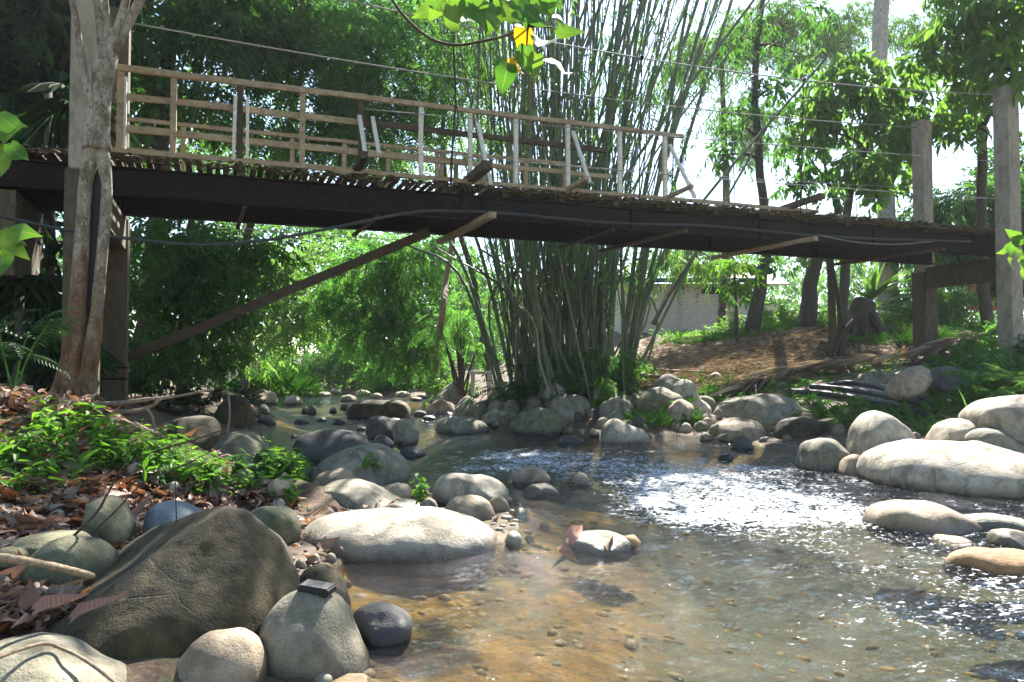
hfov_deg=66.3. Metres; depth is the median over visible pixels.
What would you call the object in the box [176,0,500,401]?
feather tree
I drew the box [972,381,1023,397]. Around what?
plant
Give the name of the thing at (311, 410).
stone
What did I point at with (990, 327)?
plant
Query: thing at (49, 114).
palm
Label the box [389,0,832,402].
bamboo clump
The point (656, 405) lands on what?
boulder
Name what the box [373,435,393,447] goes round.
stone
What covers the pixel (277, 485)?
stone
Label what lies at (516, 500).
stone
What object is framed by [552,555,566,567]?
dry leaf
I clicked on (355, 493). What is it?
boulder
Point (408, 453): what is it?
stone
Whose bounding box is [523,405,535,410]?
stone
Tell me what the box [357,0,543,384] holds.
feather tree
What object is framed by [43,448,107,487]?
fern
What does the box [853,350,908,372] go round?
plant
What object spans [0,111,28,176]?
leafy branch
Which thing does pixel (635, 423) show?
stone
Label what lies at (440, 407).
boulder
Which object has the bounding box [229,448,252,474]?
weed
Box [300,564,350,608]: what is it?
boulder
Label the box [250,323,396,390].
shrub
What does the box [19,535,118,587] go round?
boulder
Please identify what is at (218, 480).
stone
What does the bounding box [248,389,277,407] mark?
boulder
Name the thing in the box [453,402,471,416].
boulder
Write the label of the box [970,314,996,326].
plant
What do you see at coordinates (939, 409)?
grass
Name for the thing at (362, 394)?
stone
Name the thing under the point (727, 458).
stone
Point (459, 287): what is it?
woods
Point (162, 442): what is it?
fern
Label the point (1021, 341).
plant
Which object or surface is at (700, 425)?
stone
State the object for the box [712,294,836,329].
shrub
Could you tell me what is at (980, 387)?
plant
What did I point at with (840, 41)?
tree
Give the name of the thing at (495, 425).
stone
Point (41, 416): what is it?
seedling
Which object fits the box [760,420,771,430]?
stone
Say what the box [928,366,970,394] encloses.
boulder
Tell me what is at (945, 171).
sky
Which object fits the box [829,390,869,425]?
plant
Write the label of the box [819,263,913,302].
bird nest fern
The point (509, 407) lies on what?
boulder
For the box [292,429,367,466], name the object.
boulder
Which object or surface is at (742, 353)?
slope litter
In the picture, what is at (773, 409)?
boulder
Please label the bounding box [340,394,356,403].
stone
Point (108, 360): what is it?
palm
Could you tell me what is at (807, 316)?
mossy tree
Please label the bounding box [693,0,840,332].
tree
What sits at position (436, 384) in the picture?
shrub
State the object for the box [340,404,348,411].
stone
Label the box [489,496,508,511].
stone
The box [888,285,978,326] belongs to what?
shrub
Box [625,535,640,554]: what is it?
stone
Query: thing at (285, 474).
stone
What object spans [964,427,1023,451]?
boulder
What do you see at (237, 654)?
boulder
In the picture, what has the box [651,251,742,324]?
sapling
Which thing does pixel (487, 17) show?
leafy branch
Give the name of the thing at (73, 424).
seedling
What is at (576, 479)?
stone
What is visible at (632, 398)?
boulder
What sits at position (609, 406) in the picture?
boulder
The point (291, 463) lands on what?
weed
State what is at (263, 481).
stone
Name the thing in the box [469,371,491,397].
concrete bench
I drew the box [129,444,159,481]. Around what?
seedling
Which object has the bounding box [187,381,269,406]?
plant
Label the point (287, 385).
shrub
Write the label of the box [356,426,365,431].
stone
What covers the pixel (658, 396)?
boulder
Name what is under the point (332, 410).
stone
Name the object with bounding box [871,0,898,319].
tall tree
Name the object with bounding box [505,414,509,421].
stone
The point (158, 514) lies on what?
boulder
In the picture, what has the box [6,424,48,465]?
seedling
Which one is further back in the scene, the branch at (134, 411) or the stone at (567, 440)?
the stone at (567, 440)
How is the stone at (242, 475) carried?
on the ground at (164, 667)
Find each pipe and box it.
[789,388,933,417]
[809,384,933,406]
[828,380,925,400]
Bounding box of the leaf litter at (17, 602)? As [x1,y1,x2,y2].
[0,383,497,636]
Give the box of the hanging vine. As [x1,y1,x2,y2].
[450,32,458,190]
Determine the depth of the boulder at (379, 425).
12.00 m
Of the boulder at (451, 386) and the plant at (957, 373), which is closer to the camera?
the plant at (957, 373)
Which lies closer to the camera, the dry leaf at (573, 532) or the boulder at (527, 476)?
the dry leaf at (573, 532)
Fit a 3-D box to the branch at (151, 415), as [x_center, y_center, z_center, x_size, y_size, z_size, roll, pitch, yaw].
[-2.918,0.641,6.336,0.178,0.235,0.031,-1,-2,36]
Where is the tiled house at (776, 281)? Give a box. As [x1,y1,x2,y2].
[697,267,789,323]
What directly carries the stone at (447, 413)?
on the ground at (164, 667)
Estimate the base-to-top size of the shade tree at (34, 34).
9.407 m
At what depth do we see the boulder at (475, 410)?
14.93 m
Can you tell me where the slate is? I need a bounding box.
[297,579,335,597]
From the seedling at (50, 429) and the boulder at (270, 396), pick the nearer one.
the seedling at (50, 429)
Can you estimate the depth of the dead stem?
21.00 m
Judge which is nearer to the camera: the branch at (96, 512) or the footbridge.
the branch at (96, 512)
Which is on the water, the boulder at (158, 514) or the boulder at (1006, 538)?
the boulder at (1006, 538)
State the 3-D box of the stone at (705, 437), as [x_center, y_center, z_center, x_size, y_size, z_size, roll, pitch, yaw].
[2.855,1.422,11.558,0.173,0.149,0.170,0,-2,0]
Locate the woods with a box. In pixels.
[5,49,519,372]
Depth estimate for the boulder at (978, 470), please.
6.91 m
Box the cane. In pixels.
[500,278,549,393]
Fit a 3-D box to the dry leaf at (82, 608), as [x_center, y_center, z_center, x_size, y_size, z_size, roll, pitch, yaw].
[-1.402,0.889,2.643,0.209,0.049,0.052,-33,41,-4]
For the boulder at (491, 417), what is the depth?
14.35 m
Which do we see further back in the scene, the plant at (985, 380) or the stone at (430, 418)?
the stone at (430, 418)
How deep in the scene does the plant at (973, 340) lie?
13.76 m
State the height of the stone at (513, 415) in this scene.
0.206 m
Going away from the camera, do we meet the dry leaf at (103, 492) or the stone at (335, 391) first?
the dry leaf at (103, 492)
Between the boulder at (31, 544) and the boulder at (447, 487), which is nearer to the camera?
the boulder at (31, 544)
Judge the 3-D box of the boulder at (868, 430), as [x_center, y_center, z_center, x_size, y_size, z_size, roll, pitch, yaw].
[3.900,1.089,8.324,0.642,0.695,0.847,0,-2,0]
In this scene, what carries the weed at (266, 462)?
on the ground at (164, 667)
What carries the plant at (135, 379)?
on the ground at (164, 667)
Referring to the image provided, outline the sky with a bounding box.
[44,0,1023,353]
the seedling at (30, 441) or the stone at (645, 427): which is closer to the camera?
the seedling at (30, 441)
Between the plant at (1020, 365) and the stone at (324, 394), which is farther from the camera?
the stone at (324, 394)
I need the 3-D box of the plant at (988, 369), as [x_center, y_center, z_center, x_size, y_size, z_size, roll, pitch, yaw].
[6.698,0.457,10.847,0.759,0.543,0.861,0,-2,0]
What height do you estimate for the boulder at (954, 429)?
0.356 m
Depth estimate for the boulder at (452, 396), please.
21.24 m
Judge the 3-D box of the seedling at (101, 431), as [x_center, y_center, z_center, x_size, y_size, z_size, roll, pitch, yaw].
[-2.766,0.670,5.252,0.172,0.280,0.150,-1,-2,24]
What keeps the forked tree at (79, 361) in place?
on the ground at (164, 667)
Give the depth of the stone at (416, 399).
25.69 m
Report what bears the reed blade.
on the ground at (164, 667)
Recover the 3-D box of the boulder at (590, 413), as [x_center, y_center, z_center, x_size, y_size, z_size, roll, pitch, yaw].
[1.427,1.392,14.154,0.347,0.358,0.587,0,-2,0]
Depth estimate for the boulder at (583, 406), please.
13.99 m
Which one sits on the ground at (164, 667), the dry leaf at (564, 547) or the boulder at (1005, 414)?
the boulder at (1005, 414)
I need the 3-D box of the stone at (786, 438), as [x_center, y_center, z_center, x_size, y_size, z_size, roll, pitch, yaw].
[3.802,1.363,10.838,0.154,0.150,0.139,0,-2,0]
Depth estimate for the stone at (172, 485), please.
5.18 m
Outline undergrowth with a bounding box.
[0,396,313,505]
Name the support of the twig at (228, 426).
on the ground at (164, 667)
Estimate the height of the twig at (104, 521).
0.383 m
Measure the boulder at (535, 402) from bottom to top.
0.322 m
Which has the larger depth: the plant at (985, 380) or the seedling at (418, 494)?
the plant at (985, 380)
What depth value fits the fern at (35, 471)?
4.70 m
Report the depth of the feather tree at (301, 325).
28.79 m
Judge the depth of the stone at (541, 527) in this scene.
5.83 m
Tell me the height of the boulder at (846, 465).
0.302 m
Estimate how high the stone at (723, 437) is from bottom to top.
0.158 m
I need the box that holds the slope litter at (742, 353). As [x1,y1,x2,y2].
[615,325,927,394]
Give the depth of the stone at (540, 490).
6.69 m
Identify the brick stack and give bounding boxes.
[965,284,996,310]
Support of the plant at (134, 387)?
on the ground at (164, 667)
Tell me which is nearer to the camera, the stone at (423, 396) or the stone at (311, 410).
the stone at (311, 410)
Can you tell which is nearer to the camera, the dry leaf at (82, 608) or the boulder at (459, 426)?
the dry leaf at (82, 608)
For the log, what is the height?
1.494 m
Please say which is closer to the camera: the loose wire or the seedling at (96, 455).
the seedling at (96, 455)
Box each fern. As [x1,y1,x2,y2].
[11,454,63,484]
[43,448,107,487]
[126,434,170,450]
[145,429,196,450]
[151,439,203,468]
[185,451,244,473]
[816,288,911,321]
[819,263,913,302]
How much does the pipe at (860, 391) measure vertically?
0.268 m
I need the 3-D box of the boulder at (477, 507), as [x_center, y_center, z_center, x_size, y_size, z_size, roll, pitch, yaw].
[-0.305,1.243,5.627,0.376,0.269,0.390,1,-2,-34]
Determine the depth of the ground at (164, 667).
5.04 m
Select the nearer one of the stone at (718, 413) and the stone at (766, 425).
the stone at (766, 425)
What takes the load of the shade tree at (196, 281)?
on the ground at (164, 667)
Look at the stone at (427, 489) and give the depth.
6.78 m
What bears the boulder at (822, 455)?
on the water
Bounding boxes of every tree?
[0,0,155,331]
[50,0,578,400]
[128,216,312,407]
[129,0,320,393]
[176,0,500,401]
[207,231,368,395]
[297,231,481,402]
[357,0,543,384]
[626,247,749,283]
[647,0,960,329]
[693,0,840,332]
[752,81,886,327]
[773,46,989,336]
[868,0,1023,328]
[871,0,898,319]
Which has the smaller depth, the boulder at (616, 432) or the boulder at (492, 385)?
the boulder at (616, 432)
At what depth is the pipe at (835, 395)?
12.95 m
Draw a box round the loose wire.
[818,235,931,244]
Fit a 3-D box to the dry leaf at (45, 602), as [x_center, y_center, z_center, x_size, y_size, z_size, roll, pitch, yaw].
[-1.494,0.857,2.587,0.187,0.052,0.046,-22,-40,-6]
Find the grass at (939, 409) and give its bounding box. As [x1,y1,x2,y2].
[419,318,1023,434]
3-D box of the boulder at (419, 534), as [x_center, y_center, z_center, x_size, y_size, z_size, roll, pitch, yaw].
[-0.706,1.237,4.850,1.252,0.415,0.920,0,-2,0]
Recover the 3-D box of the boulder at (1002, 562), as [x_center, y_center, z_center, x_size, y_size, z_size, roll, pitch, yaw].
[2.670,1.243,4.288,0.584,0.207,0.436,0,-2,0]
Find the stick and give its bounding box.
[0,553,95,579]
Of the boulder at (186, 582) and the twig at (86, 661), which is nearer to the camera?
the twig at (86, 661)
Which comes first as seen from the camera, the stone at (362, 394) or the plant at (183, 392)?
the plant at (183, 392)
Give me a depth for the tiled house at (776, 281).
46.79 m
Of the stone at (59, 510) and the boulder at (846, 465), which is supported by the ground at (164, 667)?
the stone at (59, 510)
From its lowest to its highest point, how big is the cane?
2.037 m
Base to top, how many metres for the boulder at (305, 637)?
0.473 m
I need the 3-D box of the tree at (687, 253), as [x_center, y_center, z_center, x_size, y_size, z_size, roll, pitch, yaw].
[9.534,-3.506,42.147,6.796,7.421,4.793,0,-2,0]
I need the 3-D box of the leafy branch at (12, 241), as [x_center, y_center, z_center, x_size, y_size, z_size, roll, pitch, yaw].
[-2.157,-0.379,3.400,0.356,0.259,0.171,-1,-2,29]
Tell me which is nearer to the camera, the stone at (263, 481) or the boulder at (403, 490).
the stone at (263, 481)
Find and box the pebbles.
[244,403,1023,681]
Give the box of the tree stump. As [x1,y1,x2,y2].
[848,296,892,336]
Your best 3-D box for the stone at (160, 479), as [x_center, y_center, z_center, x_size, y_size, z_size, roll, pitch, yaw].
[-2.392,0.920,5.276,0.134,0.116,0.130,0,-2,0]
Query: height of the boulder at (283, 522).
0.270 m
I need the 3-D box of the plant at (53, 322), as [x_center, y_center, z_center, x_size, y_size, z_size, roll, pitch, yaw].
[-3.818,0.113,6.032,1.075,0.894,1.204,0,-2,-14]
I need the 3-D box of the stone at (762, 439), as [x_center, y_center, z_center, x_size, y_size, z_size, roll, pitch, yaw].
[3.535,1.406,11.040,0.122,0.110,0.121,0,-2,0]
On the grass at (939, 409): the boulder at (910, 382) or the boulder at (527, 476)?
the boulder at (910, 382)
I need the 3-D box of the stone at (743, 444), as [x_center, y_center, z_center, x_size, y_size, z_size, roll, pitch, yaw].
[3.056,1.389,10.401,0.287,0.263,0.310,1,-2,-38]
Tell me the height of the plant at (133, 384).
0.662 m
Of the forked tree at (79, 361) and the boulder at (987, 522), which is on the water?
the boulder at (987, 522)
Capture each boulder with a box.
[0,632,126,681]
[11,530,90,556]
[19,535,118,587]
[43,506,299,659]
[81,495,135,546]
[142,500,201,533]
[166,415,222,451]
[176,627,267,681]
[209,431,272,467]
[214,395,255,429]
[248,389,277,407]
[251,506,301,544]
[259,590,369,681]
[283,395,302,407]
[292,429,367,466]
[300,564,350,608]
[302,506,496,577]
[310,443,410,484]
[313,467,354,485]
[324,478,419,509]
[346,400,410,424]
[353,602,412,656]
[366,416,396,446]
[385,482,412,497]
[393,418,419,450]
[424,399,454,425]
[432,473,508,505]
[434,389,462,404]
[435,416,489,440]
[441,383,466,395]
[444,495,495,520]
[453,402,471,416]
[456,396,478,406]
[459,400,486,419]
[481,409,505,425]
[484,399,502,412]
[490,379,508,398]
[498,400,519,414]
[510,407,569,441]
[512,466,549,490]
[521,397,542,407]
[538,383,566,405]
[546,396,576,421]
[561,394,570,398]
[562,530,632,565]
[569,395,590,416]
[587,408,594,416]
[593,382,618,399]
[598,396,629,418]
[600,418,650,454]
[626,395,639,403]
[634,387,683,412]
[648,391,670,413]
[652,374,680,391]
[666,399,694,422]
[673,379,698,399]
[691,399,711,413]
[698,396,716,410]
[702,413,716,424]
[713,394,801,424]
[718,417,766,446]
[773,417,828,438]
[795,438,850,484]
[836,454,861,483]
[846,410,915,455]
[856,369,894,384]
[856,439,1023,516]
[862,499,984,550]
[884,366,931,400]
[925,418,977,440]
[926,534,977,555]
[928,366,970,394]
[942,547,1023,590]
[958,394,1023,446]
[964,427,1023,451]
[965,513,1023,543]
[986,528,1023,549]
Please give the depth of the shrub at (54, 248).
10.31 m
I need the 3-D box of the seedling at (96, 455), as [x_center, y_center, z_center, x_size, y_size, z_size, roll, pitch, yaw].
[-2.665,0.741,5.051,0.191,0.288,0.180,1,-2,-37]
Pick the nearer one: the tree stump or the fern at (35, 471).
the fern at (35, 471)
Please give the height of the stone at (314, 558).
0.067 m
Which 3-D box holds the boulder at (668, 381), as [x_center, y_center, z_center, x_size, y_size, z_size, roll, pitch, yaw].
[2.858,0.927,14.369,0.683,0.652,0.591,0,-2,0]
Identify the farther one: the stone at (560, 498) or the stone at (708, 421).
the stone at (708, 421)
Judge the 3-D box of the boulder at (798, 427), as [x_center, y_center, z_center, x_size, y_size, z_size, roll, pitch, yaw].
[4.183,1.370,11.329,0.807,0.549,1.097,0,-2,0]
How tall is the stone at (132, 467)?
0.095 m
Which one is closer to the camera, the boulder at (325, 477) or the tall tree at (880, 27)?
the boulder at (325, 477)
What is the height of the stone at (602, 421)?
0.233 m
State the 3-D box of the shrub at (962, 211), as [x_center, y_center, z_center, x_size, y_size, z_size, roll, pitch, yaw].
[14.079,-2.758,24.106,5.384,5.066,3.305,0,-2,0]
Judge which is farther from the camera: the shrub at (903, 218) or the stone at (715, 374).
the shrub at (903, 218)
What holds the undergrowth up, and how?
on the ground at (164, 667)
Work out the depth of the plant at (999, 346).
12.87 m
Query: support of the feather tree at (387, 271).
on the ground at (164, 667)
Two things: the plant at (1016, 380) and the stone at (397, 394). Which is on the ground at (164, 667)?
the plant at (1016, 380)
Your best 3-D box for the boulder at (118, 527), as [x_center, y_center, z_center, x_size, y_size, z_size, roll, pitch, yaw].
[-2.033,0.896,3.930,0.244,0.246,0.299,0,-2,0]
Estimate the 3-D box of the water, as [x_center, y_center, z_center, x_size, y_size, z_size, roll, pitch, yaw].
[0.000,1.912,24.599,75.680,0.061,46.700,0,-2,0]
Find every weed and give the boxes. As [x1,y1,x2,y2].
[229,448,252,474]
[251,445,270,467]
[257,453,273,473]
[279,456,294,473]
[292,445,304,461]
[594,376,620,403]
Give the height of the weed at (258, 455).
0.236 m
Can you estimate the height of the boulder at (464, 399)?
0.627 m
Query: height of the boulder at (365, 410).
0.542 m
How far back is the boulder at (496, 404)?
14.85 m
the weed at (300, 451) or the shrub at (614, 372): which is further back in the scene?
the shrub at (614, 372)
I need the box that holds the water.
[257,393,1023,681]
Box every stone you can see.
[0,546,27,568]
[53,508,64,514]
[147,471,165,485]
[168,481,182,495]
[182,458,202,472]
[211,477,226,488]
[232,469,253,487]
[256,417,275,427]
[257,404,269,415]
[257,477,271,487]
[265,478,290,499]
[271,498,286,506]
[279,473,293,485]
[293,419,308,425]
[295,559,306,568]
[297,468,311,480]
[301,407,307,414]
[306,554,320,563]
[307,404,316,416]
[316,417,326,422]
[318,392,330,396]
[325,553,336,561]
[329,407,336,414]
[330,388,340,394]
[332,418,347,426]
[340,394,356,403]
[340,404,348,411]
[356,390,370,396]
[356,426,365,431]
[371,393,381,399]
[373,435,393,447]
[395,391,408,397]
[400,446,425,461]
[409,397,421,402]
[413,410,426,417]
[415,483,429,493]
[417,393,431,399]
[420,497,437,507]
[422,415,435,421]
[441,411,452,417]
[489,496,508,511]
[491,422,499,428]
[504,531,521,551]
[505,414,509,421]
[510,412,516,420]
[511,495,521,506]
[513,508,528,521]
[522,483,558,500]
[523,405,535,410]
[524,535,534,543]
[538,521,549,531]
[550,492,564,502]
[558,434,582,448]
[563,428,574,435]
[567,472,590,490]
[574,411,583,421]
[589,429,598,436]
[593,407,599,416]
[596,417,608,427]
[608,410,622,419]
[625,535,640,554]
[631,416,645,428]
[642,424,648,429]
[671,421,680,428]
[678,423,692,431]
[693,421,707,430]
[700,432,711,442]
[701,417,712,426]
[708,423,719,436]
[710,372,720,378]
[712,409,723,417]
[717,433,727,442]
[717,454,733,464]
[730,436,753,455]
[759,437,766,441]
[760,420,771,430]
[775,382,788,389]
[781,434,792,442]
[831,423,846,433]
[913,432,920,438]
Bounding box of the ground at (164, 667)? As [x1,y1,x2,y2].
[0,327,1023,681]
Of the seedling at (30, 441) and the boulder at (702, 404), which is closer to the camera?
the seedling at (30, 441)
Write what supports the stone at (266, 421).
on the ground at (164, 667)
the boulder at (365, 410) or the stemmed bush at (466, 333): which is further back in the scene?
the stemmed bush at (466, 333)
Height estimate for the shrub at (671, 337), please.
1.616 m
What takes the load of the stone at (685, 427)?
on the ground at (164, 667)
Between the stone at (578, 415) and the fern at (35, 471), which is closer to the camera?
the fern at (35, 471)
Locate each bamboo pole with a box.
[646,374,678,377]
[649,368,705,372]
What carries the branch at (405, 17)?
attached to the forked tree at (79, 361)
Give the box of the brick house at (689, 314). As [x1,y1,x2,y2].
[614,278,754,333]
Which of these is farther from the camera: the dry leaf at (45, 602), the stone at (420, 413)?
the stone at (420, 413)
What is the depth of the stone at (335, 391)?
32.96 m
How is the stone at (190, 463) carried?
on the ground at (164, 667)
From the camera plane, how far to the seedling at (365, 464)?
7.10 m
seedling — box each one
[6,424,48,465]
[27,399,60,441]
[36,410,68,449]
[41,429,81,463]
[54,409,86,442]
[83,434,116,470]
[85,420,112,457]
[103,438,130,466]
[125,430,158,459]
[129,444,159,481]
[360,451,381,473]
[410,473,429,504]
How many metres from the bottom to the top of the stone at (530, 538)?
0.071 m
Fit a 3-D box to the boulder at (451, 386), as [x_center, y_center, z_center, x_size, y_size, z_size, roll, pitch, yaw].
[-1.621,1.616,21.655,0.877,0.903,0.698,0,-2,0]
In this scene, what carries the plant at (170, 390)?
on the ground at (164, 667)
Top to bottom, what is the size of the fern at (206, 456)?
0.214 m
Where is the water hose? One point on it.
(339, 226)
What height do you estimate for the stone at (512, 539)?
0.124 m
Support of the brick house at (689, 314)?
on the ground at (164, 667)
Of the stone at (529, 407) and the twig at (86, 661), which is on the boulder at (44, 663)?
the twig at (86, 661)
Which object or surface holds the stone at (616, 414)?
on the ground at (164, 667)
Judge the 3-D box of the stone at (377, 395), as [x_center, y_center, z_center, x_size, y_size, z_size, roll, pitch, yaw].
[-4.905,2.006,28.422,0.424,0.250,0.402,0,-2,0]
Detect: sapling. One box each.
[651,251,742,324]
[708,255,773,340]
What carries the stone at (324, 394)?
in the water
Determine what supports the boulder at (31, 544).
on the ground at (164, 667)
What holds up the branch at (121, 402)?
on the ground at (164, 667)
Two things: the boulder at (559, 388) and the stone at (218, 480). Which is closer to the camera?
the stone at (218, 480)
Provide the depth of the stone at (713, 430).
11.66 m
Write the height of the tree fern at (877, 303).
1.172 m
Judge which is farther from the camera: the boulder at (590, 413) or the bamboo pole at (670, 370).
the bamboo pole at (670, 370)
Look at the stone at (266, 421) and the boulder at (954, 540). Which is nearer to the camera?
the boulder at (954, 540)
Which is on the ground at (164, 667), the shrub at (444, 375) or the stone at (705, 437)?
the shrub at (444, 375)
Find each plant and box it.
[0,306,93,393]
[128,364,175,400]
[128,365,172,398]
[128,371,172,397]
[146,382,212,414]
[146,390,214,415]
[169,390,224,415]
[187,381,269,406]
[216,388,278,420]
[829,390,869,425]
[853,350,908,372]
[934,360,1023,402]
[936,326,997,358]
[941,361,1009,389]
[950,339,1019,376]
[963,340,1014,368]
[966,354,1023,386]
[966,383,1022,402]
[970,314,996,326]
[970,321,996,344]
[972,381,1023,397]
[976,354,1023,371]
[976,370,1023,388]
[978,363,1023,395]
[1011,334,1023,352]
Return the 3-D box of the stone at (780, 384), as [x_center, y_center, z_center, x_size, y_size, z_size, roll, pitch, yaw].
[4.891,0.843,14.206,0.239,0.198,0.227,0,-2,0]
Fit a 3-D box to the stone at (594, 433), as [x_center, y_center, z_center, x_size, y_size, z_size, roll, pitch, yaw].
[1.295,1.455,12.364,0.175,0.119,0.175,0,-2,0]
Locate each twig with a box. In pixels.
[0,642,116,681]
[91,435,243,532]
[175,479,176,522]
[226,387,230,433]
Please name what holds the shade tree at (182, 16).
on the ground at (164, 667)
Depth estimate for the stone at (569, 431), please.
12.76 m
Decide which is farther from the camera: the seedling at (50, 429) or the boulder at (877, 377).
the boulder at (877, 377)
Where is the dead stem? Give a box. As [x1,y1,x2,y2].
[434,165,458,380]
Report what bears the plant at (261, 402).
on the ground at (164, 667)
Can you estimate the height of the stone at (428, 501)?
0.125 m
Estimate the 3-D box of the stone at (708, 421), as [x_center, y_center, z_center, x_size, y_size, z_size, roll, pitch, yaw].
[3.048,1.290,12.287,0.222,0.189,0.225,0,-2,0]
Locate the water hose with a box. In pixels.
[0,209,971,245]
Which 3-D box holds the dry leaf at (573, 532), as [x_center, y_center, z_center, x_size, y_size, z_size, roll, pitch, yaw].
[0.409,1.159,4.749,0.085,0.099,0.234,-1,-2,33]
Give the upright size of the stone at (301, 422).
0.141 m
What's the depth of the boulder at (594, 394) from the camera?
15.28 m
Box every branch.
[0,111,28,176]
[0,223,42,276]
[49,388,213,405]
[51,393,161,413]
[73,428,225,535]
[144,405,155,430]
[391,0,523,45]
[412,0,584,95]
[996,229,1023,279]
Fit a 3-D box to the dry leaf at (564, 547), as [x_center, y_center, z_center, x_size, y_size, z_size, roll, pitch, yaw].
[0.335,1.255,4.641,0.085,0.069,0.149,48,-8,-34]
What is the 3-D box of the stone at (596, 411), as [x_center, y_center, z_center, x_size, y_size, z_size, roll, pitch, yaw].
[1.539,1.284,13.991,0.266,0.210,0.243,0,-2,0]
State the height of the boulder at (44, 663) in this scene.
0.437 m
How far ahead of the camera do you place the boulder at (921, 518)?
5.17 m
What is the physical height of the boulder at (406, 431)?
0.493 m
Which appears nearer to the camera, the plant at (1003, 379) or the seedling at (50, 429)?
the seedling at (50, 429)
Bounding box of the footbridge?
[0,0,1023,415]
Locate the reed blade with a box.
[835,384,966,438]
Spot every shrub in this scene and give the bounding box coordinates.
[0,211,62,393]
[223,363,334,407]
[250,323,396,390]
[347,352,457,393]
[419,368,481,407]
[460,348,583,412]
[495,325,652,402]
[582,336,660,378]
[648,312,797,344]
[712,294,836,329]
[790,197,954,309]
[876,279,977,326]
[884,167,1023,326]
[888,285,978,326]
[934,141,1023,307]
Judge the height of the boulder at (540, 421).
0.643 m
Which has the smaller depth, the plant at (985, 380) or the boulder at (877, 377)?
the plant at (985, 380)
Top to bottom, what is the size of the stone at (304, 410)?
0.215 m
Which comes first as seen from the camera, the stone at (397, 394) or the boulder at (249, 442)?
the boulder at (249, 442)
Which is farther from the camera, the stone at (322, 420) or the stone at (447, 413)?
the stone at (447, 413)
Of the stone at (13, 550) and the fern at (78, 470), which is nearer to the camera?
the stone at (13, 550)
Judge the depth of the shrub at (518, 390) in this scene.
15.18 m
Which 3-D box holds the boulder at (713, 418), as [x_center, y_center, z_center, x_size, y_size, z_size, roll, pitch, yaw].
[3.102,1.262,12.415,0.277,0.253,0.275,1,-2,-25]
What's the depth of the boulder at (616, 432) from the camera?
11.21 m
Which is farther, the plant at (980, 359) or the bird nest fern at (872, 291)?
the bird nest fern at (872, 291)
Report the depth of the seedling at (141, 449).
5.32 m
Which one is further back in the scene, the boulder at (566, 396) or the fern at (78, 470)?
the boulder at (566, 396)
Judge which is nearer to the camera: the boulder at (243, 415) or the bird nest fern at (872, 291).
the boulder at (243, 415)
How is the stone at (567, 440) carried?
in the water
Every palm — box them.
[0,272,106,385]
[0,333,123,392]
[9,82,142,393]
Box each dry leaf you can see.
[31,592,89,614]
[69,591,126,623]
[98,487,128,496]
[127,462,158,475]
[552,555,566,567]
[557,541,577,561]
[564,525,581,543]
[604,535,613,549]
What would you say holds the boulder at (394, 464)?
on the ground at (164, 667)
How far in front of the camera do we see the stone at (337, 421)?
15.09 m
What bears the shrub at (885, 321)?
on the ground at (164, 667)
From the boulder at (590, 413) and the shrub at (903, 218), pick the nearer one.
the boulder at (590, 413)
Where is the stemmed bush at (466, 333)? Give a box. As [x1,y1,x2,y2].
[406,293,506,397]
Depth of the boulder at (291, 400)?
23.30 m
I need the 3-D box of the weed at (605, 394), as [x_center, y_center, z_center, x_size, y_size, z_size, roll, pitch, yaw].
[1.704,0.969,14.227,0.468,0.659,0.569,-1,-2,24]
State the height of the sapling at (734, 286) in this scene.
2.205 m
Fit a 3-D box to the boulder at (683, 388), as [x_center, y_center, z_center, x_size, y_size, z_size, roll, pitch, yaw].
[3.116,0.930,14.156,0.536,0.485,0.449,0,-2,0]
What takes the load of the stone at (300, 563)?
on the ground at (164, 667)
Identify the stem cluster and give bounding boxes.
[826,259,854,357]
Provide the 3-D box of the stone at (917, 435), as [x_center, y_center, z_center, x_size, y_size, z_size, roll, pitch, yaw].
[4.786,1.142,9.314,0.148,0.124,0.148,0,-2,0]
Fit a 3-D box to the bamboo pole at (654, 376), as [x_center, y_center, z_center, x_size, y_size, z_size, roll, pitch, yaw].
[2.648,0.834,19.546,0.488,0.132,7.232,0,-2,-9]
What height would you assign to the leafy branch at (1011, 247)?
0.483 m
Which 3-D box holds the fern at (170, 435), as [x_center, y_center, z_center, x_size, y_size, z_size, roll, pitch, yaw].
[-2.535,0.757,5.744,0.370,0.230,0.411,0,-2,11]
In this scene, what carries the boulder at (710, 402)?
on the ground at (164, 667)
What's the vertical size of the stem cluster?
2.127 m
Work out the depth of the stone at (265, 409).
18.49 m
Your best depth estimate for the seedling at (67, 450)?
4.93 m
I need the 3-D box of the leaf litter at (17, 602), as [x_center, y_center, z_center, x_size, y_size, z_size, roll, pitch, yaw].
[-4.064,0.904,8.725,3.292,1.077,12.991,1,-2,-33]
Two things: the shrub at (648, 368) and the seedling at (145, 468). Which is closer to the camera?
the seedling at (145, 468)
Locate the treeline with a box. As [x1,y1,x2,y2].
[445,185,1023,359]
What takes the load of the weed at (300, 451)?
on the ground at (164, 667)
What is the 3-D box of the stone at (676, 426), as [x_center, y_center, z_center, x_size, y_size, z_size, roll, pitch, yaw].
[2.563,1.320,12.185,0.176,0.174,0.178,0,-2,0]
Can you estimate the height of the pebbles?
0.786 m
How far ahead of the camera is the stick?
2.49 m
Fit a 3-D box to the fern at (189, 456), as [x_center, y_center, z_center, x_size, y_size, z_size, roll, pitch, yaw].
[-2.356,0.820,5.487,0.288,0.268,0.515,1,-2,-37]
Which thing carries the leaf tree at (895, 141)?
on the ground at (164, 667)
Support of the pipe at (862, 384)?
on the pipe at (860, 391)
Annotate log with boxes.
[708,327,996,396]

